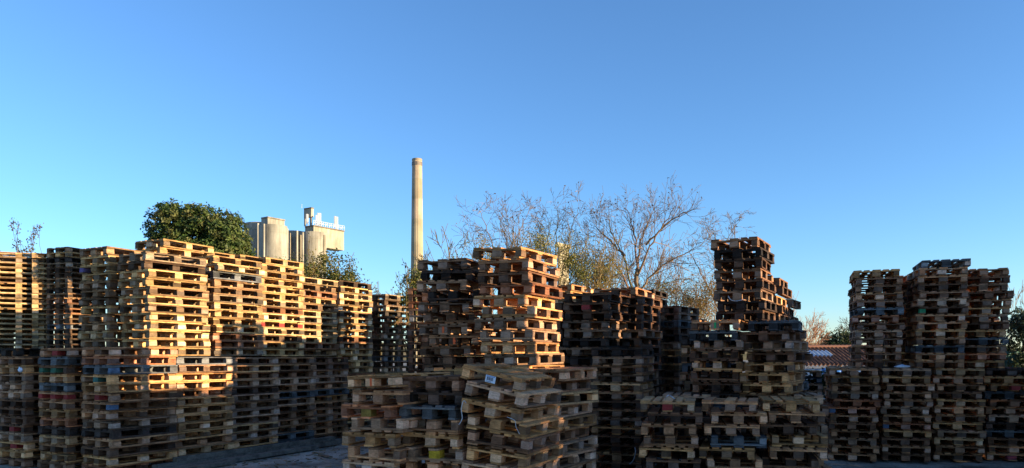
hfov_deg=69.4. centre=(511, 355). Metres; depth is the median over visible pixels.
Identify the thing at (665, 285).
bush
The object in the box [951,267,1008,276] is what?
wooden pallet
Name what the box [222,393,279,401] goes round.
wooden pallet
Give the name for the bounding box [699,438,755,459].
wooden pallet
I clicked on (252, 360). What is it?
wooden pallet
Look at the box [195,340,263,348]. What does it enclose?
wooden pallet
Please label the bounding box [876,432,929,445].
wooden pallet
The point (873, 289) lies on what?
wooden pallet
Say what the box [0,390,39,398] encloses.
wooden pallet
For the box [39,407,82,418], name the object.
wooden pallet
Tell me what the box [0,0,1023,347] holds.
sky
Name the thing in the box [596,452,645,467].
wooden pallet
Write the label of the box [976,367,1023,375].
wooden pallet
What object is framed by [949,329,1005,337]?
wooden pallet
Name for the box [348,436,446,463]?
wooden pallet
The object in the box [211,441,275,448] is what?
wooden pallet
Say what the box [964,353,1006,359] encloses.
wooden pallet
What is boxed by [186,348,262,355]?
wooden pallet
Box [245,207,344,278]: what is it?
silo building
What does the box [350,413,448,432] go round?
wooden pallet
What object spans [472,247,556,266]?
wooden pallet
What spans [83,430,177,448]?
wooden pallet
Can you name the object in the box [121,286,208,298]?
wooden pallet
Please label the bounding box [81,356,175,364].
wooden pallet
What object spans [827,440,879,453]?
wooden pallet
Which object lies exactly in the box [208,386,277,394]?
wooden pallet
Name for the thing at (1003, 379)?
wooden pallet
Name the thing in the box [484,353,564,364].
wooden pallet
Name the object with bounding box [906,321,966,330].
wooden pallet
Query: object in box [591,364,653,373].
wooden pallet
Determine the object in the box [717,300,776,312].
wooden pallet
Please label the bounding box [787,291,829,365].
bare tree
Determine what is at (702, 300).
bush
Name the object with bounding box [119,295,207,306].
wooden pallet
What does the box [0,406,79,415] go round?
wooden pallet
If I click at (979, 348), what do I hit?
wooden pallet
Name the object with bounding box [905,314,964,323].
wooden pallet
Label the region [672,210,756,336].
bare tree
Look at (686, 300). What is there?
bush
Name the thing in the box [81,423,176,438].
wooden pallet
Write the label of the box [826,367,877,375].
wooden pallet
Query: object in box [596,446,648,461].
wooden pallet
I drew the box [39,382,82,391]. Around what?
wooden pallet
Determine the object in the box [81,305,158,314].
wooden pallet
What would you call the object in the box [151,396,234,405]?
wooden pallet
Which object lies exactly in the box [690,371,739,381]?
wooden pallet
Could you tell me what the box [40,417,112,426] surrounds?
wooden pallet
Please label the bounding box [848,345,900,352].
wooden pallet
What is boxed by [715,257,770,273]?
wooden pallet
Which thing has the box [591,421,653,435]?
wooden pallet
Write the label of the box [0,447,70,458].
wooden pallet
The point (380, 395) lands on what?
wooden pallet
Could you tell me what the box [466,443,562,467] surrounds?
wooden pallet
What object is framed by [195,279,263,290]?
wooden pallet
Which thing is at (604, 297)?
wooden pallet
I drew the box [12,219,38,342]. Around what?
sapling
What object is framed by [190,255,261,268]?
wooden pallet
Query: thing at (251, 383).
wooden pallet
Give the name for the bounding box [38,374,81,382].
wooden pallet
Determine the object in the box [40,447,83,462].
wooden pallet
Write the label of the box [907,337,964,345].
wooden pallet
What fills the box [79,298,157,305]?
wooden pallet
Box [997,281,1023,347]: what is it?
bare tree
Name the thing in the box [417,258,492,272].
wooden pallet
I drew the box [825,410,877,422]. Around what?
wooden pallet
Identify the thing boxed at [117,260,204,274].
wooden pallet
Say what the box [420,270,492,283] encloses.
wooden pallet
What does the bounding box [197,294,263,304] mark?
wooden pallet
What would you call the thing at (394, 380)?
wooden pallet
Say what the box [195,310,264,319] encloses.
wooden pallet
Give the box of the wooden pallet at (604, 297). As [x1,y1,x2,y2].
[564,292,630,304]
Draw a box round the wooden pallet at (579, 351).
[559,347,611,355]
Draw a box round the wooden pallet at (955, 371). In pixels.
[924,367,984,375]
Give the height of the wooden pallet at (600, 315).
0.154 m
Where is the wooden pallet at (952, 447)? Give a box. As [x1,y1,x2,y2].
[929,440,985,453]
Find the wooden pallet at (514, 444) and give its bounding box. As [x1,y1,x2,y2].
[467,429,559,453]
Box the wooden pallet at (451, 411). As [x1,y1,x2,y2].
[399,402,484,419]
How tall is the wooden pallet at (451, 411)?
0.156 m
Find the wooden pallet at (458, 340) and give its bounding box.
[429,334,494,345]
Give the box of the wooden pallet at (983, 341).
[944,337,1008,344]
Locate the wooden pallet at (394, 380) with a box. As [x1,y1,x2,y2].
[347,372,449,388]
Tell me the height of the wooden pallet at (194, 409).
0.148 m
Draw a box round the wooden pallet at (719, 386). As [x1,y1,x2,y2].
[692,381,743,391]
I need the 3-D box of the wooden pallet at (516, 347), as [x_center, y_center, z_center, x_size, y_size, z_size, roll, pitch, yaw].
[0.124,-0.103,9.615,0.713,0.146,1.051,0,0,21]
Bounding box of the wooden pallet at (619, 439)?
[591,429,643,444]
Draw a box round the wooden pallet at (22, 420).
[0,415,53,424]
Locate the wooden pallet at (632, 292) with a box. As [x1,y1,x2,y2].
[594,287,654,298]
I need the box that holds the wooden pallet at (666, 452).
[639,440,694,459]
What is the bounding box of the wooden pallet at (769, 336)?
[739,331,801,341]
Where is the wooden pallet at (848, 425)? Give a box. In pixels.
[825,417,875,430]
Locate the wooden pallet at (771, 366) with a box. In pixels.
[744,361,804,371]
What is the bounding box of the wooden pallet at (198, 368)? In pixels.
[165,364,232,372]
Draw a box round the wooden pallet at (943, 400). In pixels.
[932,396,985,406]
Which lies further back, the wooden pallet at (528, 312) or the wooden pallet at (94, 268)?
the wooden pallet at (94, 268)
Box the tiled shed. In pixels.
[804,345,868,375]
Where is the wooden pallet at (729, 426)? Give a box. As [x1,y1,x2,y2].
[701,417,759,435]
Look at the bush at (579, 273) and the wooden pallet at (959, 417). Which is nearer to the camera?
the wooden pallet at (959, 417)
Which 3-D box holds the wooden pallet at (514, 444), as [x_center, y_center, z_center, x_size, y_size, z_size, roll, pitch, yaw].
[0.038,0.901,8.191,0.725,0.155,1.054,7,2,21]
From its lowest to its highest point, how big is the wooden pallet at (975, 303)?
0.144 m
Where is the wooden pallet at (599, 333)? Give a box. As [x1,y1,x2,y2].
[564,329,630,338]
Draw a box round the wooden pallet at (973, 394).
[931,389,981,398]
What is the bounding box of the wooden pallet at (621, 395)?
[598,388,654,399]
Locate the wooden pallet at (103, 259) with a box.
[81,255,118,264]
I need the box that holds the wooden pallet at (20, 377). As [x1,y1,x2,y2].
[0,373,43,381]
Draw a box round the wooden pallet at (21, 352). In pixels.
[0,348,66,355]
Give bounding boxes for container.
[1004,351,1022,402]
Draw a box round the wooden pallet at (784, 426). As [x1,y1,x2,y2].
[752,417,816,434]
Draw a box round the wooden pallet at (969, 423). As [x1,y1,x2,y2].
[929,417,982,429]
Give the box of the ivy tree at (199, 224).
[140,198,256,256]
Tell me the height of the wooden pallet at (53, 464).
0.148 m
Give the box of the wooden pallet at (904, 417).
[876,411,931,422]
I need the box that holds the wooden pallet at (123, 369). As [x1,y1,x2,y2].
[83,365,177,373]
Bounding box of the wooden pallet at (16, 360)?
[0,357,81,364]
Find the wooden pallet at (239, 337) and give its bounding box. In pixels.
[209,333,263,341]
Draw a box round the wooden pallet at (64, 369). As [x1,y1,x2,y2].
[39,365,87,373]
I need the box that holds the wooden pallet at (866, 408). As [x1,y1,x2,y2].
[824,403,875,414]
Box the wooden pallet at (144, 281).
[118,277,206,290]
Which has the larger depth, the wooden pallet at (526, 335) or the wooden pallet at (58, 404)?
the wooden pallet at (58, 404)
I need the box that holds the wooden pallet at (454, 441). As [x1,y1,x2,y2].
[403,430,484,448]
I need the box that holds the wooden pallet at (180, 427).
[150,418,232,431]
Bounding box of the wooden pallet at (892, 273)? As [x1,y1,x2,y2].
[849,269,899,283]
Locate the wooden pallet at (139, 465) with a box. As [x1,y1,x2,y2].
[81,456,172,467]
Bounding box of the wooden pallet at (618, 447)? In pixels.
[596,437,639,452]
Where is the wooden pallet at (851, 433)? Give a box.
[828,424,878,437]
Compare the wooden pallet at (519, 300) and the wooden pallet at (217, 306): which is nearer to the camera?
the wooden pallet at (519, 300)
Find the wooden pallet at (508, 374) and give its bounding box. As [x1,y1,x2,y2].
[460,363,555,391]
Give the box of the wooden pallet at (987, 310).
[960,306,1010,314]
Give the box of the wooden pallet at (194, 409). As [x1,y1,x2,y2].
[163,403,231,414]
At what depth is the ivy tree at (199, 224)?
19.45 m
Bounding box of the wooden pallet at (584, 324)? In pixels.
[562,320,627,330]
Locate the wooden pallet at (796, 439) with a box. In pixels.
[764,428,827,447]
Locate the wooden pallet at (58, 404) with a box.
[38,399,94,409]
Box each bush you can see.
[426,226,549,356]
[495,217,579,307]
[543,228,626,292]
[561,240,634,291]
[572,223,679,300]
[620,239,715,319]
[660,274,716,320]
[682,265,727,336]
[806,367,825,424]
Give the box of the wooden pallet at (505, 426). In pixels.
[466,411,563,438]
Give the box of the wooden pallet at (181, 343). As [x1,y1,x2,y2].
[122,339,210,347]
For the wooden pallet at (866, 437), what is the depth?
13.84 m
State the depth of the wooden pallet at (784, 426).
9.76 m
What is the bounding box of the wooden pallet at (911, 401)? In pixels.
[878,396,932,406]
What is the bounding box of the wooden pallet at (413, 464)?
[405,455,481,467]
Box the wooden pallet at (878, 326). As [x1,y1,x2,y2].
[850,323,904,331]
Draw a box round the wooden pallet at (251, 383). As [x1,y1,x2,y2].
[210,379,278,386]
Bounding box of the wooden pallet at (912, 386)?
[877,382,934,391]
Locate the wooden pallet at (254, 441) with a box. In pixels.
[207,434,277,448]
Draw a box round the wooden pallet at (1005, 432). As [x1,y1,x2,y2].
[982,426,1023,437]
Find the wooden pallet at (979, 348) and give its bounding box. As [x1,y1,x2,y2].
[941,345,1006,352]
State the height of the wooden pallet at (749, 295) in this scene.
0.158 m
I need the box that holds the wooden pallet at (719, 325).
[691,319,747,330]
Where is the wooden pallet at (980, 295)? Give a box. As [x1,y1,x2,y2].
[967,290,1013,299]
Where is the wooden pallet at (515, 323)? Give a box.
[474,317,556,331]
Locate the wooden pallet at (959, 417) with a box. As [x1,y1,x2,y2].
[929,410,984,422]
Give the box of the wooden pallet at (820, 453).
[764,441,827,460]
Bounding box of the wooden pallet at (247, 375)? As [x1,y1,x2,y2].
[209,372,277,379]
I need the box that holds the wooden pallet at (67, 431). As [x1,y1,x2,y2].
[37,425,94,435]
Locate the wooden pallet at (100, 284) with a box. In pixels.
[79,280,143,289]
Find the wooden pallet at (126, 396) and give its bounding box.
[83,390,176,401]
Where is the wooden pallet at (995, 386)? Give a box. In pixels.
[976,382,1023,390]
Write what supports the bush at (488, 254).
on the ground
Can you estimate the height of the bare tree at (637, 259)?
8.203 m
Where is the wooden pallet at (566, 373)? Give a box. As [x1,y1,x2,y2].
[517,367,596,380]
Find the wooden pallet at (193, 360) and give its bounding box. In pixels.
[151,357,232,364]
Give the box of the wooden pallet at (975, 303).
[950,299,1011,307]
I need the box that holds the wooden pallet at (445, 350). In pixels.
[420,345,495,355]
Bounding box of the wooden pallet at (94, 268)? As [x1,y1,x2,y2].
[79,263,131,273]
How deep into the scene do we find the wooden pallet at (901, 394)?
13.83 m
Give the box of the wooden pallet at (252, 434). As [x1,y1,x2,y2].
[208,427,276,440]
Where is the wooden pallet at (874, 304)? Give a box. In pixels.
[848,299,903,310]
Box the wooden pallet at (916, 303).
[905,298,966,309]
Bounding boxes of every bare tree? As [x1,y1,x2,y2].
[370,274,418,397]
[397,224,496,340]
[451,191,540,353]
[521,182,608,284]
[570,172,715,305]
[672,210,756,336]
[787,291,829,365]
[834,311,863,365]
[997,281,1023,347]
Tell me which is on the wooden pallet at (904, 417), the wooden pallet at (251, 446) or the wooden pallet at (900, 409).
the wooden pallet at (900, 409)
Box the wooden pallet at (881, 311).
[849,307,903,317]
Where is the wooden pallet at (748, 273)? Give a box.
[714,268,773,283]
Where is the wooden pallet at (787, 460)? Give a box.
[759,448,818,467]
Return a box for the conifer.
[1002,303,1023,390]
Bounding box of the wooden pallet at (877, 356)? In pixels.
[851,353,900,359]
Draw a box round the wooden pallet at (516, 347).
[481,342,559,353]
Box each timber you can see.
[152,438,341,467]
[173,436,335,461]
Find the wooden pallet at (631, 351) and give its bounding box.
[591,348,653,355]
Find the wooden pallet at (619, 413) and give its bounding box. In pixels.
[592,404,654,417]
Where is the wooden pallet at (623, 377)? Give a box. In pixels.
[592,372,654,382]
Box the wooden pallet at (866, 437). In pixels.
[827,432,876,445]
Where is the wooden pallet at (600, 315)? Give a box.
[565,311,631,321]
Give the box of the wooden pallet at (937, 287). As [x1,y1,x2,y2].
[907,282,967,295]
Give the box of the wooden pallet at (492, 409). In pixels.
[461,394,559,423]
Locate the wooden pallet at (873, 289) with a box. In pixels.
[848,284,901,296]
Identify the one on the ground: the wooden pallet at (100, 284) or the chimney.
the chimney
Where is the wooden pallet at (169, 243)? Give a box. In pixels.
[135,238,213,253]
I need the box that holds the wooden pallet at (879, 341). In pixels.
[851,338,902,345]
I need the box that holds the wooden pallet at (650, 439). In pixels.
[643,428,698,447]
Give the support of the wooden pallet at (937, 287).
on the wooden pallet at (939, 294)
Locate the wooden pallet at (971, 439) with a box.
[930,433,983,445]
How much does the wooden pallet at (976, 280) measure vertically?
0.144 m
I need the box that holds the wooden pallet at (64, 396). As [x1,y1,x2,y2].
[38,391,107,400]
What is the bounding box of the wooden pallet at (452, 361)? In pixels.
[423,356,498,366]
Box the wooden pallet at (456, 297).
[427,291,489,305]
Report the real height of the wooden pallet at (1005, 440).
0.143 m
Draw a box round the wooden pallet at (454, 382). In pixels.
[403,374,484,390]
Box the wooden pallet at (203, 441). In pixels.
[150,433,231,448]
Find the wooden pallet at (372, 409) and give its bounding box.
[341,402,441,419]
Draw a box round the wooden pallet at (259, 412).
[209,407,279,417]
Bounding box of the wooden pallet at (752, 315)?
[716,310,775,322]
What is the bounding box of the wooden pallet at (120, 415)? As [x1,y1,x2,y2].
[81,407,175,419]
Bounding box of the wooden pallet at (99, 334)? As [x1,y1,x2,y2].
[78,331,145,338]
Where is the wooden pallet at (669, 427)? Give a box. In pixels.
[641,417,696,435]
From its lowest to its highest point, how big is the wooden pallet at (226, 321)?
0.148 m
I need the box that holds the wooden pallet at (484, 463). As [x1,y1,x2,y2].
[461,451,557,467]
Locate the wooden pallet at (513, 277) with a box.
[477,271,557,287]
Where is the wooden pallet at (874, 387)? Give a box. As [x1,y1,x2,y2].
[827,382,880,391]
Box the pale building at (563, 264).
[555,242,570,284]
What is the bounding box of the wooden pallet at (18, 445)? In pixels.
[0,437,80,450]
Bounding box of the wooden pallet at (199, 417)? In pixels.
[151,411,232,423]
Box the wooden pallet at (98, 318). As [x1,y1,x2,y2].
[78,314,159,322]
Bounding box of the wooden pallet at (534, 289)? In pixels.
[480,282,562,298]
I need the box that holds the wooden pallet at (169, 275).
[119,269,207,282]
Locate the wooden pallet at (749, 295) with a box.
[713,289,772,301]
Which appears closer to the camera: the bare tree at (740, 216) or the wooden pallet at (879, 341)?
the wooden pallet at (879, 341)
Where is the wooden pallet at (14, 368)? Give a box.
[0,365,49,373]
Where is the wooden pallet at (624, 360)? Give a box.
[592,356,654,364]
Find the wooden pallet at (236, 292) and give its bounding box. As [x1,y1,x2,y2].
[194,287,262,297]
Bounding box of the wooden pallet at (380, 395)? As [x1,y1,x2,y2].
[352,387,445,404]
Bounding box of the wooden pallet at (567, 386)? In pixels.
[541,379,590,391]
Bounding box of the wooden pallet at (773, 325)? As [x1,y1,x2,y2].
[748,320,802,331]
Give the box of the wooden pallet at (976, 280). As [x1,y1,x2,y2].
[947,275,1009,284]
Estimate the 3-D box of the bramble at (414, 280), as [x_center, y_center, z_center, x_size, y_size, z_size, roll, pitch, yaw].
[-2.499,-0.427,20.475,2.718,4.761,2.351,0,0,0]
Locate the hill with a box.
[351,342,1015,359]
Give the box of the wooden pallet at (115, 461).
[82,447,176,466]
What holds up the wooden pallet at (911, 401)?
on the wooden pallet at (900, 409)
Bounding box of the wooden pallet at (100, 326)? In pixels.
[81,322,161,330]
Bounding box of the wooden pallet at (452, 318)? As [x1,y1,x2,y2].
[424,313,490,325]
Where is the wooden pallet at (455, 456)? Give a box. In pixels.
[406,440,484,463]
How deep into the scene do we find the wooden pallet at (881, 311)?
14.28 m
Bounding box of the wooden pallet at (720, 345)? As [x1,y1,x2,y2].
[694,340,746,350]
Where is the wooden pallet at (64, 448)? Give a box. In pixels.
[39,442,84,453]
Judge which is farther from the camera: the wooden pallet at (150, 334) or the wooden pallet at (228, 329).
the wooden pallet at (228, 329)
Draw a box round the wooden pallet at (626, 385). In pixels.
[590,380,653,391]
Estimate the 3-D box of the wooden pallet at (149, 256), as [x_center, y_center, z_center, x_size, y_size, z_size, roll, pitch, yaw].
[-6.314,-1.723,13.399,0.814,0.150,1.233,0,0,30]
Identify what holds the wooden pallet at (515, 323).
on the wooden pallet at (526, 335)
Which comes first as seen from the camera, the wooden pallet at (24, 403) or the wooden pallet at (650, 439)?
the wooden pallet at (650, 439)
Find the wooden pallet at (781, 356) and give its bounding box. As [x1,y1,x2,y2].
[746,352,812,361]
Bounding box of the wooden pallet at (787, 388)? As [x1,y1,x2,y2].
[743,381,803,393]
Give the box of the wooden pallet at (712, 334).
[689,330,740,340]
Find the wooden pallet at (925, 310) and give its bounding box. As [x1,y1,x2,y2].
[907,306,968,316]
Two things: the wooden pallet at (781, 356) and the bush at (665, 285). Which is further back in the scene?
the bush at (665, 285)
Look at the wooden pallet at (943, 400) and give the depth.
13.83 m
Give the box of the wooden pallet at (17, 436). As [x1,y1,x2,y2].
[0,428,79,441]
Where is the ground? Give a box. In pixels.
[0,360,1023,467]
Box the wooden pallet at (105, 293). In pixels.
[81,288,146,299]
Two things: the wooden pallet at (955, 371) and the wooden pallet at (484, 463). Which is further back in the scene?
the wooden pallet at (955, 371)
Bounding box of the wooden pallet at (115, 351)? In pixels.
[82,347,177,355]
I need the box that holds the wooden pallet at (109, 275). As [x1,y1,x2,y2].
[81,271,144,281]
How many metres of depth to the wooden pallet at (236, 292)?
14.78 m
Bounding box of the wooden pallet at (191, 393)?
[152,388,231,397]
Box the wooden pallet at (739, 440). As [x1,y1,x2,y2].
[707,428,766,447]
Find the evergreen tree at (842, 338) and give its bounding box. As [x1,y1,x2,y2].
[816,326,851,366]
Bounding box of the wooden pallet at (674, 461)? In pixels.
[646,450,700,467]
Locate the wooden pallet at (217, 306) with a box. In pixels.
[195,302,262,312]
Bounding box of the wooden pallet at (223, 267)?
[193,263,264,276]
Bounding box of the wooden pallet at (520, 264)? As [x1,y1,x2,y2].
[478,258,559,277]
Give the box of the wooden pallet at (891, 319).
[849,315,898,324]
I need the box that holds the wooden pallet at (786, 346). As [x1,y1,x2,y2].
[744,341,808,351]
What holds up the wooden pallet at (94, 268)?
on the wooden pallet at (109, 275)
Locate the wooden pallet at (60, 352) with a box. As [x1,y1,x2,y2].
[40,348,94,356]
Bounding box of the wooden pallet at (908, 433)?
[876,425,931,437]
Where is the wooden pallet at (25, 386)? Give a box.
[0,382,47,390]
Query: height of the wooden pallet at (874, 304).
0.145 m
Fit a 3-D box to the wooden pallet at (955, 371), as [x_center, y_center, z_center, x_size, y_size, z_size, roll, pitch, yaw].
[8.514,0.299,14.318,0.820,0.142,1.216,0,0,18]
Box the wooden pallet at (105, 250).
[79,246,160,257]
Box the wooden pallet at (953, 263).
[912,258,970,270]
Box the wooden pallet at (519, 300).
[473,294,554,308]
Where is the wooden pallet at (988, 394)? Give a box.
[979,390,1023,398]
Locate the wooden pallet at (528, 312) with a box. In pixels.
[482,306,562,320]
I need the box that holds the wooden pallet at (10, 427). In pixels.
[0,423,52,432]
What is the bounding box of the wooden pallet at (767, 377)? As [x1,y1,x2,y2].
[739,371,802,382]
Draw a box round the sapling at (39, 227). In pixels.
[33,222,43,252]
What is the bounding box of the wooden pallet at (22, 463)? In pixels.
[0,453,49,467]
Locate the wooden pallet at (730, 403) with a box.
[701,397,758,412]
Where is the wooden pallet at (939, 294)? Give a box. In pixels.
[907,290,968,302]
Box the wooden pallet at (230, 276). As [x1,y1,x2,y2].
[193,271,261,283]
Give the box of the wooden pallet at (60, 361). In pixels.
[38,357,92,364]
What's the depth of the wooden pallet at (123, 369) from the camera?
12.44 m
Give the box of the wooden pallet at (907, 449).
[876,440,930,453]
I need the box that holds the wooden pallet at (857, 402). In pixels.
[825,396,880,406]
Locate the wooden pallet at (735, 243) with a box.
[710,236,770,252]
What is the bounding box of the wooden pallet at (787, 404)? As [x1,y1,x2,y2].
[758,396,819,411]
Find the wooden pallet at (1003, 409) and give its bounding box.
[975,404,1023,414]
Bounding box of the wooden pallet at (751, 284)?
[716,278,775,293]
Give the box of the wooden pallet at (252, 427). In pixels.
[220,420,278,432]
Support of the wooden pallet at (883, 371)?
on the wooden pallet at (909, 379)
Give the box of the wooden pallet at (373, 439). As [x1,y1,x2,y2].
[342,430,422,447]
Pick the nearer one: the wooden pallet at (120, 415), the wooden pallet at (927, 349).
the wooden pallet at (120, 415)
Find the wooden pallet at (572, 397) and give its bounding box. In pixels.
[532,390,598,405]
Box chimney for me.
[411,158,423,365]
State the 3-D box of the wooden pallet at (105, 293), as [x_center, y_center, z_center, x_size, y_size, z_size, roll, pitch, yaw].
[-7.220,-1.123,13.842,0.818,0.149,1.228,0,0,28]
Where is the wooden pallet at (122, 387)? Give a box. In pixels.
[82,381,176,392]
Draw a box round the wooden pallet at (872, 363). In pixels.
[849,360,901,367]
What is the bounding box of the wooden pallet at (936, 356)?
[905,353,964,360]
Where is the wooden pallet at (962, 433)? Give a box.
[931,425,986,438]
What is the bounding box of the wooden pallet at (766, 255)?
[714,247,774,263]
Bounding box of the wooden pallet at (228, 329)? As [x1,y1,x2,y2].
[199,325,263,333]
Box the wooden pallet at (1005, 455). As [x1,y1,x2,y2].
[982,447,1023,460]
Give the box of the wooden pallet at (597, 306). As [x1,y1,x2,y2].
[563,301,629,313]
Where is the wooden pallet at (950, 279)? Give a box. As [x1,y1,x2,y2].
[910,274,967,287]
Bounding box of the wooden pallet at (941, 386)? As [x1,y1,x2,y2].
[930,382,985,390]
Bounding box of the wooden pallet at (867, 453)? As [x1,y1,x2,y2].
[827,447,876,461]
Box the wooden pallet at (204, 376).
[150,372,232,381]
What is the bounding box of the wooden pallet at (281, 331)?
[252,327,304,335]
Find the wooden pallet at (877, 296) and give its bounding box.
[850,292,902,303]
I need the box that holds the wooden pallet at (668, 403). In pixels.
[640,396,695,412]
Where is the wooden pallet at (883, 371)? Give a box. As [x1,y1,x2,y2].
[874,367,931,375]
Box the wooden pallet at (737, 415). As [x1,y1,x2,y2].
[710,407,766,423]
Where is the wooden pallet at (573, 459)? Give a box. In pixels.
[535,448,595,467]
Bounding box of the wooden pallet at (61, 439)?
[39,433,83,444]
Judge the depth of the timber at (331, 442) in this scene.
14.08 m
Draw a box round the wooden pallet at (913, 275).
[907,267,968,280]
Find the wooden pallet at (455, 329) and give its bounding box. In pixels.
[419,323,495,335]
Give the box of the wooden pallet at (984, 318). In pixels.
[944,314,1008,322]
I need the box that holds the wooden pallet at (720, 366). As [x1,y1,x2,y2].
[692,361,745,371]
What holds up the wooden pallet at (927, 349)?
on the wooden pallet at (936, 356)
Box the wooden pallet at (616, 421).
[597,413,647,426]
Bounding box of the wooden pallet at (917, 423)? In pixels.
[876,418,930,430]
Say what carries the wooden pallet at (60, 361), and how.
on the wooden pallet at (64, 369)
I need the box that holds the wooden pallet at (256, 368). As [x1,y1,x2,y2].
[220,364,279,372]
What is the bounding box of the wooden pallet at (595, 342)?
[562,338,629,347]
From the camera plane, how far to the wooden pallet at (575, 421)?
9.31 m
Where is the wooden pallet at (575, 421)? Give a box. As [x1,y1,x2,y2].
[543,412,596,430]
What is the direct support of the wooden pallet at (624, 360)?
on the wooden pallet at (639, 369)
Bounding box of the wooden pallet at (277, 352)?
[251,349,303,355]
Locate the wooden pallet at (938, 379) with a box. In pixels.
[930,375,982,383]
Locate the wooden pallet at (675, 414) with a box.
[647,407,702,424]
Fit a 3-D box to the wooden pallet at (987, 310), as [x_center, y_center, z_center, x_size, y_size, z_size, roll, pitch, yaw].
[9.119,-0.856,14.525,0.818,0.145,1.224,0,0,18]
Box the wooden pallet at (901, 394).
[878,389,931,398]
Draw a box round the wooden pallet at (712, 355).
[690,351,741,360]
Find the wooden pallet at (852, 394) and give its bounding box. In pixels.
[825,389,878,398]
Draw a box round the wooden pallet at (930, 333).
[905,329,964,337]
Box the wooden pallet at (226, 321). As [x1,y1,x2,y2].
[196,317,261,326]
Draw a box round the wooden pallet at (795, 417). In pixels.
[765,408,825,423]
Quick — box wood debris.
[224,438,368,467]
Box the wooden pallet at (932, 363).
[903,360,963,367]
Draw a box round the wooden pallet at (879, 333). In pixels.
[849,330,902,338]
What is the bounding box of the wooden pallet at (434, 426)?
[409,414,487,434]
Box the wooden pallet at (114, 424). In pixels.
[82,415,177,429]
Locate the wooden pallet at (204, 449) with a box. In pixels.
[163,441,233,456]
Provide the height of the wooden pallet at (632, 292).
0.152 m
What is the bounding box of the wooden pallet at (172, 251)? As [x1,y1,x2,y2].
[135,247,209,256]
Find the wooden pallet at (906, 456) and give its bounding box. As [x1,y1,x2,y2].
[876,447,930,461]
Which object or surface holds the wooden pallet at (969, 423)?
on the wooden pallet at (962, 433)
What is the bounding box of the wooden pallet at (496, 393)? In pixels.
[464,379,562,407]
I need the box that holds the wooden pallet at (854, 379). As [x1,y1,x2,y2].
[824,375,879,383]
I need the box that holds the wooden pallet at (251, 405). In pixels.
[207,400,276,409]
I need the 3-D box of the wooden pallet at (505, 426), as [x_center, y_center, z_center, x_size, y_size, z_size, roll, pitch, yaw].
[0.060,0.740,8.200,0.711,0.155,1.051,8,4,26]
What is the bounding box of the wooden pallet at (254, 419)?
[221,413,277,424]
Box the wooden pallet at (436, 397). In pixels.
[406,389,488,404]
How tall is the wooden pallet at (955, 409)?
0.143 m
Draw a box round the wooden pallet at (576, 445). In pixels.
[548,435,597,455]
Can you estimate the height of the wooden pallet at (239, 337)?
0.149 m
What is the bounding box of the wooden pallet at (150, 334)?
[121,330,208,338]
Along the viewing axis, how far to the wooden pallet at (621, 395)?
11.85 m
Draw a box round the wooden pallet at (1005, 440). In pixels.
[983,432,1023,445]
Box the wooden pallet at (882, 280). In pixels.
[851,276,902,287]
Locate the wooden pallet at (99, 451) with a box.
[81,439,175,456]
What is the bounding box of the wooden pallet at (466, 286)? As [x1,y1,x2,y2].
[417,279,492,295]
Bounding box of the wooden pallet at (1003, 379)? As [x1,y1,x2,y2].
[974,374,1023,383]
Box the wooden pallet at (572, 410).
[542,402,591,417]
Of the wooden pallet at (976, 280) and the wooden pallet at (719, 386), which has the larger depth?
the wooden pallet at (976, 280)
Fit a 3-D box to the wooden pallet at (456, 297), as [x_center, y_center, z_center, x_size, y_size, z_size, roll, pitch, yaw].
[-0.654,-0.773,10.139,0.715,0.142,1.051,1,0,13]
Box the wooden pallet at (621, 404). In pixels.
[592,396,652,408]
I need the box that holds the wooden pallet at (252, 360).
[220,357,277,364]
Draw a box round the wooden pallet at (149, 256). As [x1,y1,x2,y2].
[118,251,206,266]
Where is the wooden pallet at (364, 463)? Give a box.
[342,453,425,467]
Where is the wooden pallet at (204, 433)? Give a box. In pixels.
[163,425,232,440]
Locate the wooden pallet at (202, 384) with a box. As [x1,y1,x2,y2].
[151,380,232,389]
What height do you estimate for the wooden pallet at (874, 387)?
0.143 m
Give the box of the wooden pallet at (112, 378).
[81,373,175,383]
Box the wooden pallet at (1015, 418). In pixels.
[975,411,1023,422]
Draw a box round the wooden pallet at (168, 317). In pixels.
[120,312,207,323]
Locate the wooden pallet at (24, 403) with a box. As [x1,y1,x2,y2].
[0,398,79,407]
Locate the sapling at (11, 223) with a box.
[8,218,30,252]
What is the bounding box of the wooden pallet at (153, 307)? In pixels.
[120,303,207,314]
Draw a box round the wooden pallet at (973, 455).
[930,448,982,461]
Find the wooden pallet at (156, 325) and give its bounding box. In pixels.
[122,321,209,331]
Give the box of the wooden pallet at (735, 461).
[703,451,762,467]
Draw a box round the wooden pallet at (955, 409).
[929,404,983,414]
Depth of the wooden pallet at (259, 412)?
15.00 m
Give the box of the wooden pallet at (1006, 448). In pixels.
[974,441,1023,452]
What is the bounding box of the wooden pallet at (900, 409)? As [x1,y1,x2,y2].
[876,403,929,414]
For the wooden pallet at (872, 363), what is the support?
on the wooden pallet at (883, 371)
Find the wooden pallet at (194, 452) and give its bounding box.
[152,448,220,462]
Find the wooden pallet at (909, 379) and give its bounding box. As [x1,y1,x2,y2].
[878,375,930,383]
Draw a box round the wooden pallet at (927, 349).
[905,345,964,352]
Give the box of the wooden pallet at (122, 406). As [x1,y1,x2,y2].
[81,399,176,410]
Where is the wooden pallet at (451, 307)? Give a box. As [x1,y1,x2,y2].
[418,302,492,314]
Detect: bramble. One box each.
[259,253,315,276]
[293,233,379,365]
[350,271,393,364]
[374,255,431,372]
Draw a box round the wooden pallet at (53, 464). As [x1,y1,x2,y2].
[37,455,83,467]
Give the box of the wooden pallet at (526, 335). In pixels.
[479,329,560,341]

